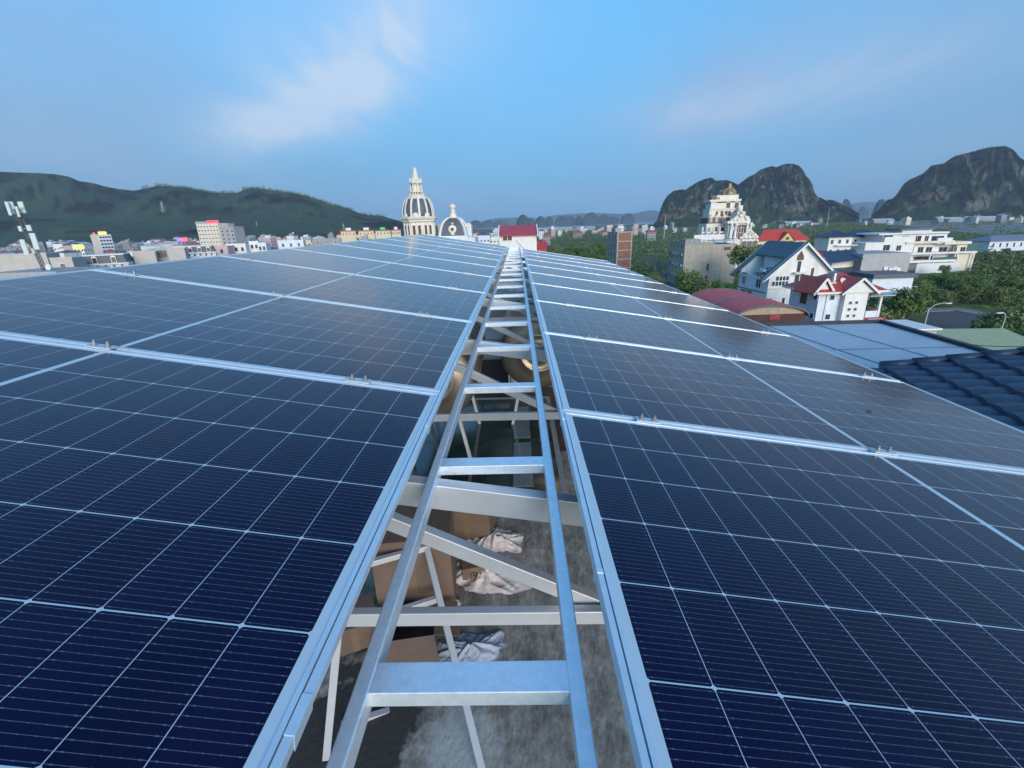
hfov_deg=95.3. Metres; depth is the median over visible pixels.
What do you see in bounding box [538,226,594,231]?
shed
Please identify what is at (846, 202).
karst island
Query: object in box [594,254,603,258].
tree
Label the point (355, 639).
cardboard box
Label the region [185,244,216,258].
mansard house
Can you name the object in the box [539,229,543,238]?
house
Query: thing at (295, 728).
edge rail
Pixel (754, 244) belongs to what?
window
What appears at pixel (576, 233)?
house
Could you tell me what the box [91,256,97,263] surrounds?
window
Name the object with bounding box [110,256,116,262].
window
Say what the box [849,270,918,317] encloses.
shed
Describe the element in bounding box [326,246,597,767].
metal ladder
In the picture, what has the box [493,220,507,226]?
karst island
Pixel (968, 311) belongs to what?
pavement
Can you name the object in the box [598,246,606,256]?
tree
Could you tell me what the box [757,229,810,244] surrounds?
red hipped house
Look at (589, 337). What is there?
panel clamp
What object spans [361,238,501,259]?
solar panel
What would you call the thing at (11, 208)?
antenna mast
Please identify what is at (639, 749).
edge rail
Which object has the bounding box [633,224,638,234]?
house
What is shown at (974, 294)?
tree
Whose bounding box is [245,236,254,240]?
house
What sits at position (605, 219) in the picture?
karst island
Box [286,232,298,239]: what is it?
house
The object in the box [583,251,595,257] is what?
tree
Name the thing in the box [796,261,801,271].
window
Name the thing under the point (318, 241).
town house
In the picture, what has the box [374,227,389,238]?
yellow house
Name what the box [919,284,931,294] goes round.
tree
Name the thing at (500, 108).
sky
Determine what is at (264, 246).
town house
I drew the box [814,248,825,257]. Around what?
red roof house
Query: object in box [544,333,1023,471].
solar panel
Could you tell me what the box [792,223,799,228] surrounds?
house
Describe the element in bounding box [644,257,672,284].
road
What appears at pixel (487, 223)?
karst island
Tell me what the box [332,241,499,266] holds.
solar panel
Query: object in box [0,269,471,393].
solar panel
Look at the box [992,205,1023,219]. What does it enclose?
karst foothill
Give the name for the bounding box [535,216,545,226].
karst island
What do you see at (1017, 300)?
undergrowth
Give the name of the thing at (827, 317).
window
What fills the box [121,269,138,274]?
panel clamp
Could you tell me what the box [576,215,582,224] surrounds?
karst island
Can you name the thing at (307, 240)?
house
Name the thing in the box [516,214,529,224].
karst island
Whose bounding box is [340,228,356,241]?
yellow house
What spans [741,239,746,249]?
window
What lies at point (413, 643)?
cardboard box
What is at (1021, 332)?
tree
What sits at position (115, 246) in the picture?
house
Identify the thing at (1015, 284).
tree
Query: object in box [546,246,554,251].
tree
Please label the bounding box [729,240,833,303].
gabled villa
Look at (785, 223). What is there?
shed
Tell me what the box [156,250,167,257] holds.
window
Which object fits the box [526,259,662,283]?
solar panel
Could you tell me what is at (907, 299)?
tree
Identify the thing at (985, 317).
tree
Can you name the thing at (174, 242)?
house
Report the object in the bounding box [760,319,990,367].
flat canopy
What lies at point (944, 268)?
tree
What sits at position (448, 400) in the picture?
water tank
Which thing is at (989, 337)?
green roof shed
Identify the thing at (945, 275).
tree
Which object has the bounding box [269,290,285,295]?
panel clamp
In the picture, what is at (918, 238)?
window
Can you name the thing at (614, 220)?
karst island
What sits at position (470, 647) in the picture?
crumpled cloth
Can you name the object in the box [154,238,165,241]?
house
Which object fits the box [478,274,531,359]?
neighbouring building
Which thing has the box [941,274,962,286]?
tree
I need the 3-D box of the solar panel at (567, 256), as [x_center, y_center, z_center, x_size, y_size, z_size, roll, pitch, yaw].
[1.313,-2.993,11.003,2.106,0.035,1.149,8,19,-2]
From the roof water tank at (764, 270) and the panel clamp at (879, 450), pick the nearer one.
the panel clamp at (879, 450)
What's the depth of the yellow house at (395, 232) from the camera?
330.18 m
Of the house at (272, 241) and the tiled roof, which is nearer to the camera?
the tiled roof
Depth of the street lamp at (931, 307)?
51.56 m
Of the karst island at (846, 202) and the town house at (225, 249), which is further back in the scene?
the karst island at (846, 202)
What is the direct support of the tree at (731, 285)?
on the ground at (920, 318)
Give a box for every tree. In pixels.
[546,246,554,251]
[565,247,573,251]
[579,246,587,256]
[582,245,598,253]
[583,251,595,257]
[590,242,602,253]
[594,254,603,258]
[597,251,606,259]
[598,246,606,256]
[649,271,661,277]
[675,268,704,293]
[679,277,714,293]
[711,280,725,287]
[724,282,736,288]
[726,244,757,276]
[864,303,906,319]
[866,296,892,307]
[884,287,929,319]
[899,289,934,319]
[911,277,925,290]
[913,306,926,313]
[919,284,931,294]
[923,282,938,295]
[927,273,943,285]
[928,272,951,287]
[929,289,959,306]
[936,277,972,290]
[938,265,951,273]
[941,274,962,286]
[947,282,971,302]
[952,272,973,275]
[957,286,990,302]
[960,274,977,283]
[969,319,1015,331]
[971,279,998,300]
[974,275,999,289]
[974,277,1007,297]
[976,310,1010,324]
[978,263,993,271]
[981,252,994,259]
[983,305,1023,330]
[985,286,1021,304]
[997,274,1021,286]
[1000,248,1012,253]
[1002,319,1023,332]
[1004,279,1023,301]
[1008,271,1023,278]
[1012,250,1021,255]
[1014,327,1023,335]
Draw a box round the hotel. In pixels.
[195,220,246,245]
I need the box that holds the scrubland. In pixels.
[542,217,1023,275]
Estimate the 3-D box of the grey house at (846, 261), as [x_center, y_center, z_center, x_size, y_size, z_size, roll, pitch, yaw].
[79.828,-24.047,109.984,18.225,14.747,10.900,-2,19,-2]
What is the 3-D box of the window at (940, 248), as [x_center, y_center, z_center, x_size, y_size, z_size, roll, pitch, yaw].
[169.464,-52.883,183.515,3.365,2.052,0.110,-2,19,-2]
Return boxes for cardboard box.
[340,593,374,656]
[372,505,456,606]
[385,601,459,662]
[453,511,497,539]
[459,559,484,579]
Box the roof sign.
[73,245,85,254]
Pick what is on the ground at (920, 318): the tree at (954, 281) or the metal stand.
the tree at (954, 281)
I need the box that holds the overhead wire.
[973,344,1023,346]
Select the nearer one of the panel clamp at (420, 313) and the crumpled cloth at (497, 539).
the panel clamp at (420, 313)
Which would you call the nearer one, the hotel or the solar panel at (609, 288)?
the solar panel at (609, 288)
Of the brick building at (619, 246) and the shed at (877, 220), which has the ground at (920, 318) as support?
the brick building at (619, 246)
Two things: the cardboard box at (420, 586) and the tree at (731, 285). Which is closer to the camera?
the cardboard box at (420, 586)
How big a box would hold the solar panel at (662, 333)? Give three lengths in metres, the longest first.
2.106 x 1.149 x 0.035 m
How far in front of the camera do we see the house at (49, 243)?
749.36 m
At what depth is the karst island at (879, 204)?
2320.33 m
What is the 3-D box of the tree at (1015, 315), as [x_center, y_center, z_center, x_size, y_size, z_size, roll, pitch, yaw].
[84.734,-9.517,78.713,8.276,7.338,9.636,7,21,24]
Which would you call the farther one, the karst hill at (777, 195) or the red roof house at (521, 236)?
the karst hill at (777, 195)
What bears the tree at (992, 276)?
on the ground at (920, 318)
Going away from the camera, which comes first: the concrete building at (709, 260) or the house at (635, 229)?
the concrete building at (709, 260)
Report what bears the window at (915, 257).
in the modern villa at (930, 249)
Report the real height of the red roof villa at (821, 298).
15.789 m
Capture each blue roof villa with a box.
[812,230,857,250]
[847,229,874,241]
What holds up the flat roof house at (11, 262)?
on the town ground
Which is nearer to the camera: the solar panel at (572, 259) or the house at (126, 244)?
the solar panel at (572, 259)
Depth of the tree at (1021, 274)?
135.99 m
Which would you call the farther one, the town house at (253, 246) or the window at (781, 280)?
the town house at (253, 246)
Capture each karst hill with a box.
[654,163,859,227]
[871,146,1023,220]
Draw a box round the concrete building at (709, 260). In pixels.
[667,238,738,285]
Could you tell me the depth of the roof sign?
290.64 m
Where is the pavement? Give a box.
[925,307,993,316]
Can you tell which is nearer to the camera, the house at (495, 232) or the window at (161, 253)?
the window at (161, 253)
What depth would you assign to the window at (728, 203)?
194.93 m
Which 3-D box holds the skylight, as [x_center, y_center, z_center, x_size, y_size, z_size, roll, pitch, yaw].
[-0.343,0.779,6.800,1.990,0.050,3.190,-1,19,1]
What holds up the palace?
on the ground at (920, 318)
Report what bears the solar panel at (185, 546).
attached to the canopy frame
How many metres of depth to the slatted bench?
8.94 m
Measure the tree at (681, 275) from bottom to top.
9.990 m
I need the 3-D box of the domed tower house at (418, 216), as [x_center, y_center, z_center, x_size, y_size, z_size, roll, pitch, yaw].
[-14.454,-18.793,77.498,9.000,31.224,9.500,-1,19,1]
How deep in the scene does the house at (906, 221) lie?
858.49 m
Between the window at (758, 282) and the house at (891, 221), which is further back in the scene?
the house at (891, 221)
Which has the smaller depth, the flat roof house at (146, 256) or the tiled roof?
the tiled roof
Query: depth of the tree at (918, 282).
113.82 m
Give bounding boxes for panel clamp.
[85,339,117,349]
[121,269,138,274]
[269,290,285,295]
[345,374,371,383]
[416,310,430,315]
[585,334,598,339]
[635,414,659,423]
[725,353,739,358]
[859,372,875,377]
[868,445,897,455]
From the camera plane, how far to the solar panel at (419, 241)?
8.67 m
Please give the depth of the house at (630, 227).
772.23 m
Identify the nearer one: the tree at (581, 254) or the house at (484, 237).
the tree at (581, 254)
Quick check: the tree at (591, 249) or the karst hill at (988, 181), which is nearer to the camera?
the tree at (591, 249)
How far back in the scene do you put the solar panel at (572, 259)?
9.88 m
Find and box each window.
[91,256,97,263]
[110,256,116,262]
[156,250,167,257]
[412,225,415,234]
[726,201,730,207]
[732,225,745,237]
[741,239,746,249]
[742,276,746,284]
[746,239,751,249]
[752,239,757,249]
[755,273,762,288]
[771,276,788,285]
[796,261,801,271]
[799,292,808,304]
[825,314,830,319]
[883,245,890,250]
[895,245,901,250]
[913,256,932,259]
[915,235,921,240]
[917,247,923,251]
[925,247,932,251]
[931,235,944,240]
[938,247,947,251]
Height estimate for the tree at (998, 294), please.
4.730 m
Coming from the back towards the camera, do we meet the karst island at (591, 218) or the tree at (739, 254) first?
the karst island at (591, 218)
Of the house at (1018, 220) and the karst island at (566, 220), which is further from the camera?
the karst island at (566, 220)
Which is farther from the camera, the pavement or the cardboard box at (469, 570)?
the pavement
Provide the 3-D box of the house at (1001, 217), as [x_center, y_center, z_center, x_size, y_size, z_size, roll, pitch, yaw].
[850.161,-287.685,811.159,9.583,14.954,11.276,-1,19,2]
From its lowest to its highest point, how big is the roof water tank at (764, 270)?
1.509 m
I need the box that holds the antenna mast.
[4,202,50,270]
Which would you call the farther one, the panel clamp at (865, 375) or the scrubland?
the scrubland
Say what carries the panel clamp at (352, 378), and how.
attached to the canopy frame
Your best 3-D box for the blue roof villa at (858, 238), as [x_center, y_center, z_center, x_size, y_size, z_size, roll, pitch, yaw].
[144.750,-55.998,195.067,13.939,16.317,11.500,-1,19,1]
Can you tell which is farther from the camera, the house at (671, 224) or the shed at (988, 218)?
the house at (671, 224)
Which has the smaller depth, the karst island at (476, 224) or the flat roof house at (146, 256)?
the flat roof house at (146, 256)
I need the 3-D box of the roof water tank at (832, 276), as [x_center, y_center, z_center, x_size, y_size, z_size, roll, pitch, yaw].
[38.232,-12.750,55.622,1.120,1.480,1.120,-1,19,1]
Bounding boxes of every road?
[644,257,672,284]
[925,311,985,328]
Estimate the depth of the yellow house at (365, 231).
331.05 m
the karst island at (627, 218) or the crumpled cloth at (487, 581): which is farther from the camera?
the karst island at (627, 218)
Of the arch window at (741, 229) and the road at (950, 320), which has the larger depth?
the arch window at (741, 229)
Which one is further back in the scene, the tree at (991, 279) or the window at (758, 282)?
the tree at (991, 279)
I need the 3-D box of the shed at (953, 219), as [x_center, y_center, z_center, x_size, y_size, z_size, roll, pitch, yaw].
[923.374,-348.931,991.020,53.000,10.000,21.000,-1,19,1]
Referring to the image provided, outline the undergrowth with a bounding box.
[641,255,1023,308]
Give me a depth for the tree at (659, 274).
167.46 m
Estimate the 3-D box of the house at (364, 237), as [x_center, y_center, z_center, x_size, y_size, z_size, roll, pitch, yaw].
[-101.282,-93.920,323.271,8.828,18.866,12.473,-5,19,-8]
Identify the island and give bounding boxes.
[470,220,481,227]
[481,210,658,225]
[482,220,492,227]
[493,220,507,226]
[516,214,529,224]
[529,218,534,224]
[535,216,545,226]
[546,216,552,225]
[555,215,576,225]
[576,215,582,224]
[582,212,599,224]
[599,214,610,223]
[610,217,618,223]
[620,213,634,222]
[842,199,851,208]
[851,202,876,214]
[858,206,868,215]
[872,199,885,213]
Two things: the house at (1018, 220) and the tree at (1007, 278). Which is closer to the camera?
the tree at (1007, 278)
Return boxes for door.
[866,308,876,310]
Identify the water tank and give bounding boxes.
[414,322,485,465]
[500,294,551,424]
[759,267,771,274]
[827,271,838,283]
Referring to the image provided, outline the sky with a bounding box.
[0,0,1023,225]
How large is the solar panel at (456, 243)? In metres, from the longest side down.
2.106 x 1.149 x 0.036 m
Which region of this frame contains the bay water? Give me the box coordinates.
[472,215,870,229]
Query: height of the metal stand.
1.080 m
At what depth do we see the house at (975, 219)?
805.82 m
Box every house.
[0,253,59,271]
[0,266,109,278]
[11,247,22,251]
[12,242,21,248]
[46,240,56,247]
[49,256,87,267]
[52,242,66,251]
[54,250,81,256]
[62,241,76,249]
[70,242,93,255]
[83,252,134,266]
[103,249,117,253]
[113,242,118,250]
[122,239,133,250]
[131,243,143,250]
[131,250,159,263]
[140,244,159,250]
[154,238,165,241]
[154,242,172,247]
[154,248,169,261]
[165,239,177,244]
[166,247,189,260]
[172,239,198,247]
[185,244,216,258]
[214,245,235,255]
[225,243,250,253]
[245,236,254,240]
[248,241,262,251]
[257,242,270,250]
[262,234,277,248]
[277,240,305,248]
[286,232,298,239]
[300,237,311,245]
[312,238,341,245]
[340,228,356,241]
[357,234,369,240]
[358,227,374,238]
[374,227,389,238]
[391,227,400,236]
[399,167,437,235]
[437,203,477,241]
[476,231,490,243]
[491,235,499,244]
[493,228,497,235]
[498,224,546,268]
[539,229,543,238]
[543,233,549,244]
[548,226,555,237]
[573,230,581,238]
[607,224,612,231]
[628,225,632,234]
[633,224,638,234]
[642,224,645,233]
[645,230,655,240]
[669,222,673,228]
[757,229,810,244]
[777,223,783,228]
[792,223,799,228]
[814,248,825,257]
[821,249,911,274]
[886,219,893,223]
[901,216,911,224]
[971,217,979,223]
[994,214,1006,222]
[1014,217,1023,222]
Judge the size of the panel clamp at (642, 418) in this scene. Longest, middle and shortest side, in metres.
0.076 x 0.034 x 0.028 m
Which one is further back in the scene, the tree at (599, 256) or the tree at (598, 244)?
the tree at (598, 244)
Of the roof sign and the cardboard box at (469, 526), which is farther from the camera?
the roof sign
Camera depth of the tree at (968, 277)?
132.97 m
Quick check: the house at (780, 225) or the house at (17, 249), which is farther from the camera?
the house at (780, 225)
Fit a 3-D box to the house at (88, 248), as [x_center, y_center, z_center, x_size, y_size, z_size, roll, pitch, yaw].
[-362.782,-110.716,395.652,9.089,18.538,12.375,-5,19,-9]
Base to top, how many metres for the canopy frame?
2.775 m
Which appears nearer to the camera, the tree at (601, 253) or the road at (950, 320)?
the road at (950, 320)
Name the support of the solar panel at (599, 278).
attached to the canopy frame
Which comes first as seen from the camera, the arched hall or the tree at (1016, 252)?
the arched hall
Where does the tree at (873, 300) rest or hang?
on the ground at (920, 318)
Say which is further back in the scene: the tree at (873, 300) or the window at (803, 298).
the tree at (873, 300)
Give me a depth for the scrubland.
447.98 m
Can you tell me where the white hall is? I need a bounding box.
[964,234,1023,250]
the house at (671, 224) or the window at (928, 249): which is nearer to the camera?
the window at (928, 249)
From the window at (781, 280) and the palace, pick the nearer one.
the window at (781, 280)
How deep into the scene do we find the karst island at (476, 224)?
3447.86 m
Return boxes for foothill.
[0,212,357,247]
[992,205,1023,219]
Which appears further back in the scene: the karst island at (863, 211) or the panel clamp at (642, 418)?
the karst island at (863, 211)
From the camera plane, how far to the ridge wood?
2128.20 m
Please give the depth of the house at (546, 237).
500.64 m
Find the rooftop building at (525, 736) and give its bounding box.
[286,360,635,767]
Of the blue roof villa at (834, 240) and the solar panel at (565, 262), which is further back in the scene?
the blue roof villa at (834, 240)
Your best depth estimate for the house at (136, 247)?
515.15 m
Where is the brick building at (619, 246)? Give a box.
[607,228,632,269]
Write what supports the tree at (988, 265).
on the ground at (920, 318)
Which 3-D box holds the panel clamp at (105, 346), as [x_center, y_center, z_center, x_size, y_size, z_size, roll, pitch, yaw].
[-1.312,-0.126,1.491,0.076,0.028,0.034,8,19,-2]
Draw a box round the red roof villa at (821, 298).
[782,272,895,320]
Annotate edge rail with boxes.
[269,247,506,767]
[523,250,650,767]
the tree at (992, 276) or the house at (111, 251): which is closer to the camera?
the tree at (992, 276)
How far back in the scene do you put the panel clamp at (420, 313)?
2.62 m
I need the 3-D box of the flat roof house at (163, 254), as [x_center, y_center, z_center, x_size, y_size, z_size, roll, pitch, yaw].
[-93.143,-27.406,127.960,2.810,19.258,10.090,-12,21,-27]
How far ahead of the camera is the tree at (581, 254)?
271.40 m
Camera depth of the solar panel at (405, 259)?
5.31 m
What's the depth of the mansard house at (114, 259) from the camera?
108.29 m
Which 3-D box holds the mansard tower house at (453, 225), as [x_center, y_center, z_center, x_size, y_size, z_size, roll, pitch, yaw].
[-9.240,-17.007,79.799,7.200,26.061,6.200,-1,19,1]
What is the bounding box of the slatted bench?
[480,327,510,382]
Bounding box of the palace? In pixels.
[694,183,758,267]
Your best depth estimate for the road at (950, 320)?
102.26 m
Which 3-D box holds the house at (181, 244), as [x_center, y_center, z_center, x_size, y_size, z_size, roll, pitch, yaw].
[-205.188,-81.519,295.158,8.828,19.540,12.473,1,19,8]
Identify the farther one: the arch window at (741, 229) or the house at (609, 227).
the house at (609, 227)
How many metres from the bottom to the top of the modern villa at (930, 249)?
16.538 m
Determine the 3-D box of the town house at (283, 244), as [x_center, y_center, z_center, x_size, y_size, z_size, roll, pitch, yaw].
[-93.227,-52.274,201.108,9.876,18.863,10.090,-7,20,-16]
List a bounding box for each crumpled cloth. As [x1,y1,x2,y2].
[437,630,505,661]
[456,558,531,594]
[466,527,523,552]
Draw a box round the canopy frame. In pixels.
[346,242,604,626]
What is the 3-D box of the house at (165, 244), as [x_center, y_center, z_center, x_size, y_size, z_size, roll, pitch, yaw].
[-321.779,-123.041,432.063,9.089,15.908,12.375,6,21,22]
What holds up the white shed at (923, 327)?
on the ground at (920, 318)
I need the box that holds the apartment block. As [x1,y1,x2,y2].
[90,230,114,253]
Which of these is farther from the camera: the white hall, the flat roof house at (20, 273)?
the white hall
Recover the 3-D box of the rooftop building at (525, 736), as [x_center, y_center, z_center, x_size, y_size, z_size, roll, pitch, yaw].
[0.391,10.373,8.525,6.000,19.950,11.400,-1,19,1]
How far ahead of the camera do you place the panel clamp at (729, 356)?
2.67 m
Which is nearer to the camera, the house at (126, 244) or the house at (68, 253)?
the house at (68, 253)
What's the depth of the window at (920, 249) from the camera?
183.17 m
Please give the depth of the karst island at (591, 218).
3517.48 m
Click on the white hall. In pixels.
(999, 242)
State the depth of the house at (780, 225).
853.41 m
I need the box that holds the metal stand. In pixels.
[322,546,485,767]
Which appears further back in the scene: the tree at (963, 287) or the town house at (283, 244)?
the town house at (283, 244)
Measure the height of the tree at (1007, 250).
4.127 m
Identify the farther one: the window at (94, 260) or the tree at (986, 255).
the tree at (986, 255)
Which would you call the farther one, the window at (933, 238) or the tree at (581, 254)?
the tree at (581, 254)
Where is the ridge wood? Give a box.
[142,182,385,216]
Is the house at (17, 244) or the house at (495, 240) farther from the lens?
the house at (17, 244)
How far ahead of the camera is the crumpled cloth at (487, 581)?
4.02 m
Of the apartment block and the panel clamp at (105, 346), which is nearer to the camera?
the panel clamp at (105, 346)
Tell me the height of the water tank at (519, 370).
1.853 m
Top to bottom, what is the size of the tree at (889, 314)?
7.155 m
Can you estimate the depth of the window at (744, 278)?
75.78 m
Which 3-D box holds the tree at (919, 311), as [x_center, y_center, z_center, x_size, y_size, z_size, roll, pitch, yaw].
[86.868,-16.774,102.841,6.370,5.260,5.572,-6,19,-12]
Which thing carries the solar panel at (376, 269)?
attached to the canopy frame
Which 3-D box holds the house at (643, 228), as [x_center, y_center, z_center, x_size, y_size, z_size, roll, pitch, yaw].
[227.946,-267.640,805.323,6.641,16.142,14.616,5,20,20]
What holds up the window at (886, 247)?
in the modern villa at (930, 249)
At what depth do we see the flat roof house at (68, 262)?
95.38 m
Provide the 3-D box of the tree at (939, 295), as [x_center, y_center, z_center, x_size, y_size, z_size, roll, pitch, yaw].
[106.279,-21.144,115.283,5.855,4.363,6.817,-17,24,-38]
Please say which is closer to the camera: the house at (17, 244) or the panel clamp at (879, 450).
the panel clamp at (879, 450)
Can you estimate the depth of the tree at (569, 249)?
303.11 m
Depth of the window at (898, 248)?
180.62 m
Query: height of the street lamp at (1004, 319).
12.259 m
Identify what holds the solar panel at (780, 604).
attached to the canopy frame
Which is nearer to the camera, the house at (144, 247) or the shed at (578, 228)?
the house at (144, 247)
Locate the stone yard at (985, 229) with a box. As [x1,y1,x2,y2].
[859,218,1023,234]
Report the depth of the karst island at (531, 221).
2992.09 m
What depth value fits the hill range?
1516.99 m
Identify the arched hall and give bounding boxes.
[690,288,809,322]
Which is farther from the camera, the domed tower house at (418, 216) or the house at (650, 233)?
the house at (650, 233)
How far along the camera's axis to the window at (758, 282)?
71.69 m
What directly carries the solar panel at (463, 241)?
attached to the canopy frame
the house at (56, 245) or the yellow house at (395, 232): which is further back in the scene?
the house at (56, 245)
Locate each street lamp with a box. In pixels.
[925,303,951,323]
[996,312,1005,327]
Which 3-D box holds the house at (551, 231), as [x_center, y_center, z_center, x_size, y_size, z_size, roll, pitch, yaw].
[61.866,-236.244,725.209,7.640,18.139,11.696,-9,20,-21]
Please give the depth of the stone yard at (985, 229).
694.14 m
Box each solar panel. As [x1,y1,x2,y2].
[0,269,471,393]
[0,336,438,767]
[94,256,484,321]
[221,248,491,292]
[291,244,496,277]
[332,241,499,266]
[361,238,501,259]
[384,236,503,255]
[399,235,504,251]
[414,234,506,248]
[523,249,615,264]
[524,251,625,268]
[525,255,642,275]
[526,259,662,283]
[527,264,689,294]
[529,272,727,310]
[532,283,788,335]
[536,300,899,381]
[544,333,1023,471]
[564,412,1023,767]
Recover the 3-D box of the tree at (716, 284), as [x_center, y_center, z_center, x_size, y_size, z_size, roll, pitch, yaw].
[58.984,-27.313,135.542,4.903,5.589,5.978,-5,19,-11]
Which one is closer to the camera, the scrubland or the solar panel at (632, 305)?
the solar panel at (632, 305)
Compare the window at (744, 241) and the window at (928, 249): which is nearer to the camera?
the window at (928, 249)
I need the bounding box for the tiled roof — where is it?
[870,347,1023,430]
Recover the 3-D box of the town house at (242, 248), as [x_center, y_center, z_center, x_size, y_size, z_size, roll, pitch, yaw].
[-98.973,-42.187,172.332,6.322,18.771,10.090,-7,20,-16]
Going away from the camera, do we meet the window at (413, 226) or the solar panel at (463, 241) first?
the solar panel at (463, 241)
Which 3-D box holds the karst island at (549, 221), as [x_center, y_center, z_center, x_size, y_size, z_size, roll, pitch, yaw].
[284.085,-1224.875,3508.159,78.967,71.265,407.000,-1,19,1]
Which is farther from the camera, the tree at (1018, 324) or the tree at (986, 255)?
the tree at (986, 255)
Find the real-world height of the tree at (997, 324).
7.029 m
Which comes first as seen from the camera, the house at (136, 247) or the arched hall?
the arched hall
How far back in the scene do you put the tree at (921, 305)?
94.40 m
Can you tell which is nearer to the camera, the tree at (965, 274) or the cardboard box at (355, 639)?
the cardboard box at (355, 639)
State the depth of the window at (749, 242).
193.37 m
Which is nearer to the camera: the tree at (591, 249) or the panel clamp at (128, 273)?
the panel clamp at (128, 273)
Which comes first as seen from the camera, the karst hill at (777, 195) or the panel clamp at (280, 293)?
the panel clamp at (280, 293)
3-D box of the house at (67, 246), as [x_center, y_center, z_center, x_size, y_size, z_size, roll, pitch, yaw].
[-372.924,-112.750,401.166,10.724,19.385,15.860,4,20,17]
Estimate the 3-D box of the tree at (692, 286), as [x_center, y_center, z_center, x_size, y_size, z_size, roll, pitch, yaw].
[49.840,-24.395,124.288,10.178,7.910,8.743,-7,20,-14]
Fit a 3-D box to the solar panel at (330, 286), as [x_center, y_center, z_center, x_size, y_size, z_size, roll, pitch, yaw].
[-1.266,-0.667,3.164,2.106,0.036,1.149,8,19,-2]
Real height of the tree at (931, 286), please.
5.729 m
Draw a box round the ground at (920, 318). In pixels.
[45,221,1023,323]
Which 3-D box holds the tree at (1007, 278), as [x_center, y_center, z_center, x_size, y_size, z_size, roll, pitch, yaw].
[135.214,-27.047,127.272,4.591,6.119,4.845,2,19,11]
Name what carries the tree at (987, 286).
on the ground at (920, 318)
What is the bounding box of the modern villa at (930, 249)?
[851,228,978,273]
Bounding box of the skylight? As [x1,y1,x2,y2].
[410,396,567,493]
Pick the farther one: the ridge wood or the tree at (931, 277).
the ridge wood
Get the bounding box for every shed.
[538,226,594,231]
[782,221,811,225]
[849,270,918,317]
[868,218,894,222]
[887,320,942,333]
[930,217,963,222]
[936,328,1023,349]
[964,216,995,221]
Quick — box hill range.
[0,172,437,235]
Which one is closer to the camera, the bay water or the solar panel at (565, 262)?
the solar panel at (565, 262)
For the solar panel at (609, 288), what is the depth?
5.38 m

